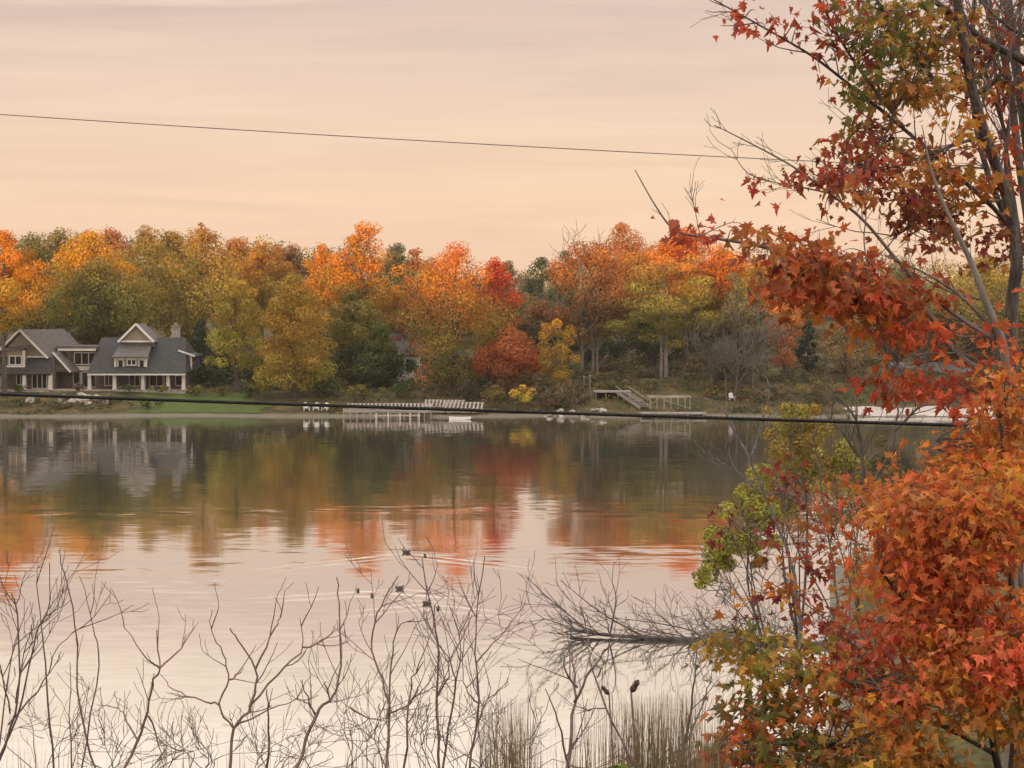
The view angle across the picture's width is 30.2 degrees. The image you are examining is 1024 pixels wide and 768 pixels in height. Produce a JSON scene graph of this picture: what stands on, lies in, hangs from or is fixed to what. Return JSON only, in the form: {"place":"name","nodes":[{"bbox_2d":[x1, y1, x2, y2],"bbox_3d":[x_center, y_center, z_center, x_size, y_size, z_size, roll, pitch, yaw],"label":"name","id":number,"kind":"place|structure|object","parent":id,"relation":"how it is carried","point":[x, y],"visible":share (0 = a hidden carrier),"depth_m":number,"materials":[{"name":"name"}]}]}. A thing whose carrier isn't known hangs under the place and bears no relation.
{"place":"outdoors","nodes":[
{"label":"outdoors","id":0,"kind":"place"},
{"bbox_2d":[125,393,271,412],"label":"lawn","id":1,"kind":"structure","parent":0,"point":[188,407],"depth_m":225.13,"materials":[{"name":"green plant"}]},
{"bbox_2d":[0,416,1023,767],"bbox_3d":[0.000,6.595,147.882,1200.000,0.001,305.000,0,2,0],"label":"lake water","id":2,"kind":"structure","parent":0,"point":[184,514],"depth_m":92.31,"materials":[{"name":"liquid"}]},
{"bbox_2d":[343,408,432,417],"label":"long dock","id":3,"kind":"object","parent":2,"relation":"in","point":[370,411],"visible":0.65,"depth_m":215.70,"materials":[{"name":"white wood"}]},
{"bbox_2d":[481,552,892,652],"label":"fallen tree","id":4,"kind":"object","parent":2,"relation":"in","point":[595,632],"visible":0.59,"depth_m":71.54,"materials":[{"name":"brown wood"}]},
{"bbox_2d":[686,570,853,645],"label":"brush pile","id":5,"kind":"object","parent":4,"relation":"on","point":[779,620],"visible":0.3,"depth_m":71.60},
{"bbox_2d":[627,577,781,637],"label":"brush pile","id":6,"kind":"object","parent":2,"relation":"in","point":[709,621],"visible":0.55,"depth_m":72.70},
{"bbox_2d":[0,285,1023,767],"bbox_3d":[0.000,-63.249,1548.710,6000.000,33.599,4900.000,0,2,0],"label":"ground","id":7,"kind":"structure","parent":0,"point":[694,391],"depth_m":225.96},
{"bbox_2d":[0,230,55,397],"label":"maple tree","id":8,"kind":"object","parent":7,"relation":"on","point":[9,291],"visible":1,"depth_m":227.99,"materials":[{"name":"orange plant"}]},
{"bbox_2d":[0,231,74,333],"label":"woodland tree","id":9,"kind":"object","parent":7,"relation":"on","point":[26,243],"visible":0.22,"depth_m":304.76,"materials":[{"name":"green plant"}]},
{"bbox_2d":[16,226,86,328],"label":"woodland tree","id":10,"kind":"object","parent":7,"relation":"on","point":[58,238],"visible":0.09,"depth_m":316.57,"materials":[{"name":"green plant"}]},
{"bbox_2d":[0,673,126,767],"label":"twiggy shrub","id":11,"kind":"object","parent":7,"relation":"on","point":[72,725],"visible":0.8,"depth_m":10.74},
{"bbox_2d":[0,466,148,767],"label":"bare shrub","id":12,"kind":"object","parent":7,"relation":"on","point":[11,723],"visible":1,"depth_m":9.44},
{"bbox_2d":[56,542,102,767],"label":"bare shrub","id":13,"kind":"object","parent":7,"relation":"on","point":[84,728],"visible":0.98,"depth_m":9.90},
{"bbox_2d":[39,228,142,344],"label":"yellow tree","id":14,"kind":"object","parent":7,"relation":"on","point":[81,253],"visible":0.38,"depth_m":259.89,"materials":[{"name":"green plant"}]},
{"bbox_2d":[39,255,163,344],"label":"green tree","id":15,"kind":"object","parent":7,"relation":"on","point":[91,307],"visible":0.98,"depth_m":250.04,"materials":[{"name":"green plant"}]},
{"bbox_2d":[0,323,203,393],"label":"shingle house","id":16,"kind":"structure","parent":7,"relation":"on","point":[144,356],"depth_m":235.88,"materials":[{"name":"grey wood"}]},
{"bbox_2d":[74,224,154,337],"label":"woodland tree","id":17,"kind":"object","parent":7,"relation":"on","point":[112,239],"visible":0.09,"depth_m":310.27,"materials":[{"name":"orange plant"}]},
{"bbox_2d":[49,671,182,767],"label":"twiggy shrub","id":18,"kind":"object","parent":7,"relation":"on","point":[117,740],"visible":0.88,"depth_m":10.32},
{"bbox_2d":[107,224,183,325],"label":"oak tree","id":19,"kind":"object","parent":7,"relation":"on","point":[148,243],"visible":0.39,"depth_m":298.38,"materials":[{"name":"yellow plant"}]},
{"bbox_2d":[99,581,197,767],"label":"bare shrub","id":20,"kind":"object","parent":7,"relation":"on","point":[160,666],"visible":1,"depth_m":9.05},
{"bbox_2d":[128,228,212,336],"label":"woodland tree","id":21,"kind":"object","parent":7,"relation":"on","point":[172,238],"visible":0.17,"depth_m":306.42,"materials":[{"name":"yellow plant"}]},
{"bbox_2d":[112,673,246,767],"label":"twiggy shrub","id":22,"kind":"object","parent":7,"relation":"on","point":[175,749],"visible":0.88,"depth_m":10.46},
{"bbox_2d":[142,226,255,362],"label":"oak tree","id":23,"kind":"object","parent":7,"relation":"on","point":[211,288],"visible":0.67,"depth_m":266.57,"materials":[{"name":"yellow plant"}]},
{"bbox_2d":[190,318,217,383],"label":"spruce tree","id":24,"kind":"object","parent":7,"relation":"on","point":[200,323],"visible":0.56,"depth_m":245.55,"materials":[{"name":"green plant"}]},
{"bbox_2d":[189,366,243,387],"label":"evergreen shrub","id":25,"kind":"object","parent":7,"relation":"on","point":[213,380],"visible":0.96,"depth_m":239.75,"materials":[{"name":"green plant"}]},
{"bbox_2d":[201,329,234,383],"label":"spruce tree","id":26,"kind":"object","parent":7,"relation":"on","point":[228,368],"visible":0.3,"depth_m":243.85,"materials":[{"name":"green plant"}]},
{"bbox_2d":[184,236,280,334],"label":"woodland tree","id":27,"kind":"object","parent":7,"relation":"on","point":[233,243],"visible":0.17,"depth_m":304.50,"materials":[{"name":"plant"}]},
{"bbox_2d":[202,276,269,391],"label":"linden tree","id":28,"kind":"object","parent":7,"relation":"on","point":[234,335],"visible":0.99,"depth_m":233.50,"materials":[{"name":"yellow plant"}]},
{"bbox_2d":[148,692,328,767],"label":"twiggy shrub","id":29,"kind":"object","parent":7,"relation":"on","point":[197,738],"visible":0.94,"depth_m":10.52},
{"bbox_2d":[150,578,352,767],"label":"bare shrub","id":30,"kind":"object","parent":7,"relation":"on","point":[252,702],"visible":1,"depth_m":9.27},
{"bbox_2d":[220,239,298,348],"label":"oak tree","id":31,"kind":"object","parent":7,"relation":"on","point":[255,280],"visible":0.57,"depth_m":294.06,"materials":[{"name":"orange plant"}]},
{"bbox_2d":[258,243,315,334],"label":"woodland tree","id":32,"kind":"object","parent":7,"relation":"on","point":[290,252],"visible":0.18,"depth_m":308.47,"materials":[{"name":"orange plant"}]},
{"bbox_2d":[221,691,362,767],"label":"twiggy shrub","id":33,"kind":"object","parent":7,"relation":"on","point":[256,746],"visible":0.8,"depth_m":11.55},
{"bbox_2d":[249,272,338,397],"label":"linden tree","id":34,"kind":"object","parent":7,"relation":"on","point":[293,301],"visible":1,"depth_m":227.86,"materials":[{"name":"yellow plant"}]},
{"bbox_2d":[250,577,367,767],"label":"bare shrub","id":35,"kind":"object","parent":7,"relation":"on","point":[316,714],"visible":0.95,"depth_m":9.39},
{"bbox_2d":[270,669,355,767],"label":"twiggy shrub","id":36,"kind":"object","parent":7,"relation":"on","point":[303,759],"visible":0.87,"depth_m":11.11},
{"bbox_2d":[299,243,348,358],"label":"maple tree","id":37,"kind":"object","parent":7,"relation":"on","point":[316,286],"visible":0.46,"depth_m":275.11,"materials":[{"name":"orange plant"}]},
{"bbox_2d":[285,263,403,339],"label":"woodland tree","id":38,"kind":"object","parent":7,"relation":"on","point":[334,301],"visible":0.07,"depth_m":297.96,"materials":[{"name":"orange plant"}]},
{"bbox_2d":[284,630,421,767],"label":"twiggy shrub","id":39,"kind":"object","parent":7,"relation":"on","point":[352,742],"visible":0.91,"depth_m":10.64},
{"bbox_2d":[313,290,394,384],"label":"green tree","id":40,"kind":"object","parent":7,"relation":"on","point":[351,328],"visible":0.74,"depth_m":242.82,"materials":[{"name":"green plant"}]},
{"bbox_2d":[316,219,409,369],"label":"maple tree","id":41,"kind":"object","parent":7,"relation":"on","point":[357,256],"visible":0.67,"depth_m":256.51,"materials":[{"name":"orange plant"}]},
{"bbox_2d":[348,321,404,388],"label":"cedar tree","id":42,"kind":"object","parent":7,"relation":"on","point":[380,366],"visible":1,"depth_m":235.72,"materials":[{"name":"green plant"}]},
{"bbox_2d":[3,689,782,767],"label":"reeds","id":43,"kind":"object","parent":7,"relation":"on","point":[655,752],"visible":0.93,"depth_m":10.01,"materials":[{"name":"brown plant"}]},
{"bbox_2d":[333,541,458,767],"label":"bare shrub","id":44,"kind":"object","parent":7,"relation":"on","point":[389,710],"visible":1,"depth_m":9.16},
{"bbox_2d":[364,242,436,333],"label":"woodland tree","id":45,"kind":"object","parent":7,"relation":"on","point":[397,251],"visible":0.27,"depth_m":298.15,"materials":[{"name":"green plant"}]},
{"bbox_2d":[333,635,471,767],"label":"twiggy shrub","id":46,"kind":"object","parent":7,"relation":"on","point":[370,736],"visible":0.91,"depth_m":9.96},
{"bbox_2d":[388,334,424,380],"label":"lake cottage","id":47,"kind":"structure","parent":7,"relation":"on","point":[403,351],"depth_m":250.18,"materials":[{"name":"white paint"}]},
{"bbox_2d":[391,247,440,361],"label":"evergreen tree","id":48,"kind":"object","parent":7,"relation":"on","point":[413,253],"visible":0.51,"depth_m":251.32,"materials":[{"name":"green plant"}]},
{"bbox_2d":[385,682,479,767],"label":"twiggy shrub","id":49,"kind":"object","parent":7,"relation":"on","point":[417,727],"visible":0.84,"depth_m":10.58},
{"bbox_2d":[379,268,486,340],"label":"woodland tree","id":50,"kind":"object","parent":7,"relation":"on","point":[445,306],"visible":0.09,"depth_m":303.02,"materials":[{"name":"orange plant"}]},
{"bbox_2d":[396,354,478,382],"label":"evergreen shrub","id":51,"kind":"object","parent":7,"relation":"on","point":[412,364],"visible":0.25,"depth_m":245.25,"materials":[{"name":"green plant"}]},
{"bbox_2d":[382,519,524,767],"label":"bare shrub","id":52,"kind":"object","parent":7,"relation":"on","point":[436,699],"visible":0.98,"depth_m":9.59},
{"bbox_2d":[390,240,518,391],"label":"maple tree","id":53,"kind":"object","parent":7,"relation":"on","point":[461,307],"visible":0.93,"depth_m":230.85,"materials":[{"name":"orange plant"}]},
{"bbox_2d":[424,654,507,767],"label":"twiggy shrub","id":54,"kind":"object","parent":7,"relation":"on","point":[462,720],"visible":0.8,"depth_m":10.83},
{"bbox_2d":[424,549,543,767],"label":"bare shrub","id":55,"kind":"object","parent":7,"relation":"on","point":[478,705],"visible":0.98,"depth_m":9.83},
{"bbox_2d":[464,256,527,384],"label":"red tree","id":56,"kind":"object","parent":7,"relation":"on","point":[494,266],"visible":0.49,"depth_m":239.32,"materials":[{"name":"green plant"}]},
{"bbox_2d":[0,392,1002,427],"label":"telephone cable","id":57,"kind":"object","parent":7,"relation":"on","point":[478,410],"visible":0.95,"depth_m":18.01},
{"bbox_2d":[450,682,561,767],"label":"twiggy shrub","id":58,"kind":"object","parent":7,"relation":"on","point":[503,755],"visible":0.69,"depth_m":10.74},
{"bbox_2d":[0,114,1015,170],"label":"overhead wire","id":59,"kind":"object","parent":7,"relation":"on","point":[422,140],"visible":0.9,"depth_m":20.91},
{"bbox_2d":[471,323,547,398],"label":"maple tree","id":60,"kind":"object","parent":7,"relation":"on","point":[511,349],"visible":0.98,"depth_m":227.94,"materials":[{"name":"red plant"}]},
{"bbox_2d":[0,330,1023,414],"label":"undergrowth","id":61,"kind":"object","parent":7,"relation":"on","point":[618,366],"visible":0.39,"depth_m":236.30,"materials":[{"name":"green plant"}]},
{"bbox_2d":[1,232,1023,299],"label":"distant woods","id":62,"kind":"object","parent":7,"relation":"on","point":[761,252],"visible":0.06,"depth_m":395.36,"materials":[{"name":"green plant"}]},
{"bbox_2d":[486,260,539,307],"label":"oak tree","id":63,"kind":"object","parent":7,"relation":"on","point":[519,282],"visible":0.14,"depth_m":323.02,"materials":[{"name":"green plant"}]},
{"bbox_2d":[468,290,572,338],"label":"woodland tree","id":64,"kind":"object","parent":7,"relation":"on","point":[526,305],"visible":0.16,"depth_m":298.10,"materials":[{"name":"brown plant"}]},
{"bbox_2d":[503,300,567,362],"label":"oak tree","id":65,"kind":"object","parent":7,"relation":"on","point":[532,321],"visible":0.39,"depth_m":266.46,"materials":[{"name":"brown plant"}]},
{"bbox_2d":[518,257,561,301],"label":"pine tree","id":66,"kind":"object","parent":7,"relation":"on","point":[530,289],"visible":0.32,"depth_m":316.63,"materials":[{"name":"green plant"}]},
{"bbox_2d":[534,318,580,401],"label":"birch tree","id":67,"kind":"object","parent":7,"relation":"on","point":[557,372],"visible":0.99,"depth_m":226.52,"materials":[{"name":"yellow plant"}]},
{"bbox_2d":[500,622,630,767],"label":"bare shrub","id":68,"kind":"object","parent":7,"relation":"on","point":[573,682],"visible":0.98,"depth_m":8.88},
{"bbox_2d":[522,222,612,363],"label":"bare tree","id":69,"kind":"object","parent":7,"relation":"on","point":[563,298],"visible":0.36,"depth_m":267.08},
{"bbox_2d":[553,378,590,407],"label":"shore bush","id":70,"kind":"object","parent":7,"relation":"on","point":[564,388],"visible":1,"depth_m":222.94,"materials":[{"name":"brown plant"}]},
{"bbox_2d":[532,266,618,340],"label":"woodland tree","id":71,"kind":"object","parent":7,"relation":"on","point":[552,298],"visible":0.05,"depth_m":309.49,"materials":[{"name":"orange plant"}]},
{"bbox_2d":[552,335,626,364],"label":"evergreen shrub","id":72,"kind":"object","parent":7,"relation":"on","point":[588,352],"visible":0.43,"depth_m":261.83,"materials":[{"name":"green plant"}]},
{"bbox_2d":[556,589,634,767],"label":"bare shrub","id":73,"kind":"object","parent":7,"relation":"on","point":[615,728],"visible":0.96,"depth_m":9.53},
{"bbox_2d":[542,240,649,373],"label":"oak tree","id":74,"kind":"object","parent":7,"relation":"on","point":[598,304],"visible":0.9,"depth_m":242.68,"materials":[{"name":"orange plant"}]},
{"bbox_2d":[590,221,652,359],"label":"oak tree","id":75,"kind":"object","parent":7,"relation":"on","point":[622,228],"visible":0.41,"depth_m":273.78,"materials":[{"name":"orange plant"}]},
{"bbox_2d":[593,386,651,408],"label":"wooden stairs","id":76,"kind":"structure","parent":7,"relation":"on","point":[620,392],"depth_m":224.55,"materials":[{"name":"grey wood"}]},
{"bbox_2d":[609,327,699,364],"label":"evergreen shrub","id":77,"kind":"object","parent":7,"relation":"on","point":[653,352],"visible":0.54,"depth_m":263.20,"materials":[{"name":"green plant"}]},
{"bbox_2d":[599,250,722,377],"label":"maple tree","id":78,"kind":"object","parent":7,"relation":"on","point":[643,307],"visible":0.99,"depth_m":236.58,"materials":[{"name":"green plant"}]},
{"bbox_2d":[643,226,747,367],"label":"maple tree","id":79,"kind":"object","parent":7,"relation":"on","point":[716,272],"visible":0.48,"depth_m":251.62,"materials":[{"name":"orange plant"}]},
{"bbox_2d":[631,286,769,345],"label":"woodland tree","id":80,"kind":"object","parent":7,"relation":"on","point":[698,309],"visible":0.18,"depth_m":297.49,"materials":[{"name":"green plant"}]},
{"bbox_2d":[679,313,737,389],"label":"bare tree","id":81,"kind":"object","parent":7,"relation":"on","point":[707,354],"visible":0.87,"depth_m":229.04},
{"bbox_2d":[676,636,744,767],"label":"bare shrub","id":82,"kind":"object","parent":7,"relation":"on","point":[685,739],"visible":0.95,"depth_m":9.63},
{"bbox_2d":[690,247,757,361],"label":"maple tree","id":83,"kind":"object","parent":7,"relation":"on","point":[717,306],"visible":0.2,"depth_m":256.65,"materials":[{"name":"orange plant"}]},
{"bbox_2d":[709,272,766,381],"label":"willow tree","id":84,"kind":"object","parent":7,"relation":"on","point":[744,300],"visible":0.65,"depth_m":232.61,"materials":[{"name":"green plant"}]},
{"bbox_2d":[691,463,785,650],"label":"willow tree","id":85,"kind":"object","parent":7,"relation":"on","point":[723,559],"visible":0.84,"depth_m":65.80,"materials":[{"name":"green plant"}]},
{"bbox_2d":[712,325,770,397],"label":"bare tree","id":86,"kind":"object","parent":7,"relation":"on","point":[729,349],"visible":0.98,"depth_m":226.15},
{"bbox_2d":[679,352,807,688],"bbox_3d":[7.401,4.648,62.757,5.268,11.431,3.368,-2,3,-36],"label":"bare tree","id":87,"kind":"object","parent":7,"relation":"on","point":[749,463],"visible":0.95,"depth_m":62.52,"materials":[{"name":"brown plant"}]},
{"bbox_2d":[721,256,786,322],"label":"woodland tree","id":88,"kind":"object","parent":7,"relation":"on","point":[757,270],"visible":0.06,"depth_m":298.03,"materials":[{"name":"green plant"}]},
{"bbox_2d":[717,293,791,387],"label":"bare tree","id":89,"kind":"object","parent":7,"relation":"on","point":[761,335],"visible":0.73,"depth_m":229.88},
{"bbox_2d":[678,599,878,767],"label":"maple sapling","id":90,"kind":"object","parent":7,"relation":"on","point":[758,666],"visible":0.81,"depth_m":10.44,"materials":[{"name":"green plant"}]},
{"bbox_2d":[764,297,804,380],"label":"oak tree","id":91,"kind":"object","parent":7,"relation":"on","point":[784,359],"visible":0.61,"depth_m":233.85,"materials":[{"name":"brown plant"}]},
{"bbox_2d":[694,449,887,761],"bbox_3d":[2.026,2.526,13.623,1.576,4.153,1.285,0,2,0],"label":"maple sapling","id":92,"kind":"object","parent":7,"relation":"on","point":[826,519],"visible":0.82,"depth_m":13.46,"materials":[{"name":"red plant"}]},
{"bbox_2d":[759,252,832,334],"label":"oak tree","id":93,"kind":"object","parent":7,"relation":"on","point":[800,313],"visible":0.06,"depth_m":281.18,"materials":[{"name":"orange plant"}]},
{"bbox_2d":[743,401,868,645],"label":"willow tree","id":94,"kind":"object","parent":7,"relation":"on","point":[815,409],"visible":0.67,"depth_m":69.49,"materials":[{"name":"green plant"}]},
{"bbox_2d":[794,304,819,372],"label":"spruce tree","id":95,"kind":"object","parent":7,"relation":"on","point":[808,338],"visible":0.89,"depth_m":239.82,"materials":[{"name":"green plant"}]},
{"bbox_2d":[789,380,845,398],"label":"shore bush","id":96,"kind":"object","parent":7,"relation":"on","point":[817,389],"visible":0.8,"depth_m":225.93,"materials":[{"name":"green plant"}]},
{"bbox_2d":[773,393,874,635],"bbox_3d":[10.385,5.118,64.043,3.835,9.663,1.572,1,3,25],"label":"bare tree","id":97,"kind":"object","parent":7,"relation":"on","point":[830,539],"visible":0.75,"depth_m":64.09,"materials":[{"name":"brown plant"}]},
{"bbox_2d":[635,66,1023,767],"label":"maple tree","id":98,"kind":"object","parent":7,"relation":"on","point":[821,280],"visible":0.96,"depth_m":12.43,"materials":[{"name":"red plant"}]},
{"bbox_2d":[815,315,880,379],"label":"oak tree","id":99,"kind":"object","parent":7,"relation":"on","point":[834,354],"visible":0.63,"depth_m":235.45,"materials":[{"name":"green plant"}]},
{"bbox_2d":[797,435,905,618],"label":"willow tree","id":100,"kind":"object","parent":7,"relation":"on","point":[877,457],"visible":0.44,"depth_m":73.92,"materials":[{"name":"green plant"}]},
{"bbox_2d":[691,0,1023,765],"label":"maple tree","id":101,"kind":"object","parent":7,"relation":"on","point":[923,56],"visible":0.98,"depth_m":13.51,"materials":[{"name":"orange plant"}]},
{"bbox_2d":[773,319,980,685],"bbox_3d":[11.987,3.209,59.639,7.623,13.078,4.454,1,2,12],"label":"bare tree","id":102,"kind":"object","parent":7,"relation":"on","point":[860,457],"visible":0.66,"depth_m":59.62,"materials":[{"name":"brown plant"}]},
{"bbox_2d":[739,337,1023,767],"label":"maple tree","id":103,"kind":"object","parent":7,"relation":"on","point":[945,524],"visible":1,"depth_m":10.39,"materials":[{"name":"orange plant"}]},
{"bbox_2d":[870,261,943,344],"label":"green tree","id":104,"kind":"object","parent":7,"relation":"on","point":[921,297],"visible":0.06,"depth_m":260.50,"materials":[{"name":"green plant"}]},
{"bbox_2d":[886,362,972,372],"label":"lake cottage","id":105,"kind":"structure","parent":7,"relation":"on","point":[947,367],"depth_m":243.43,"materials":[{"name":"white paint"}]},
{"bbox_2d":[915,286,988,361],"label":"oak tree","id":106,"kind":"object","parent":7,"relation":"on","point":[961,341],"visible":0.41,"depth_m":244.50,"materials":[{"name":"green plant"}]},
{"bbox_2d":[929,254,1023,353],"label":"green tree","id":107,"kind":"object","parent":7,"relation":"on","point":[988,283],"visible":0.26,"depth_m":254.14,"materials":[{"name":"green plant"}]},
{"bbox_2d":[0,0,1023,294],"label":"sky","id":108,"kind":"structure","parent":0,"point":[612,75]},
{"bbox_2d":[845,406,992,415],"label":"dock","id":109,"kind":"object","parent":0,"point":[877,411],"depth_m":221.25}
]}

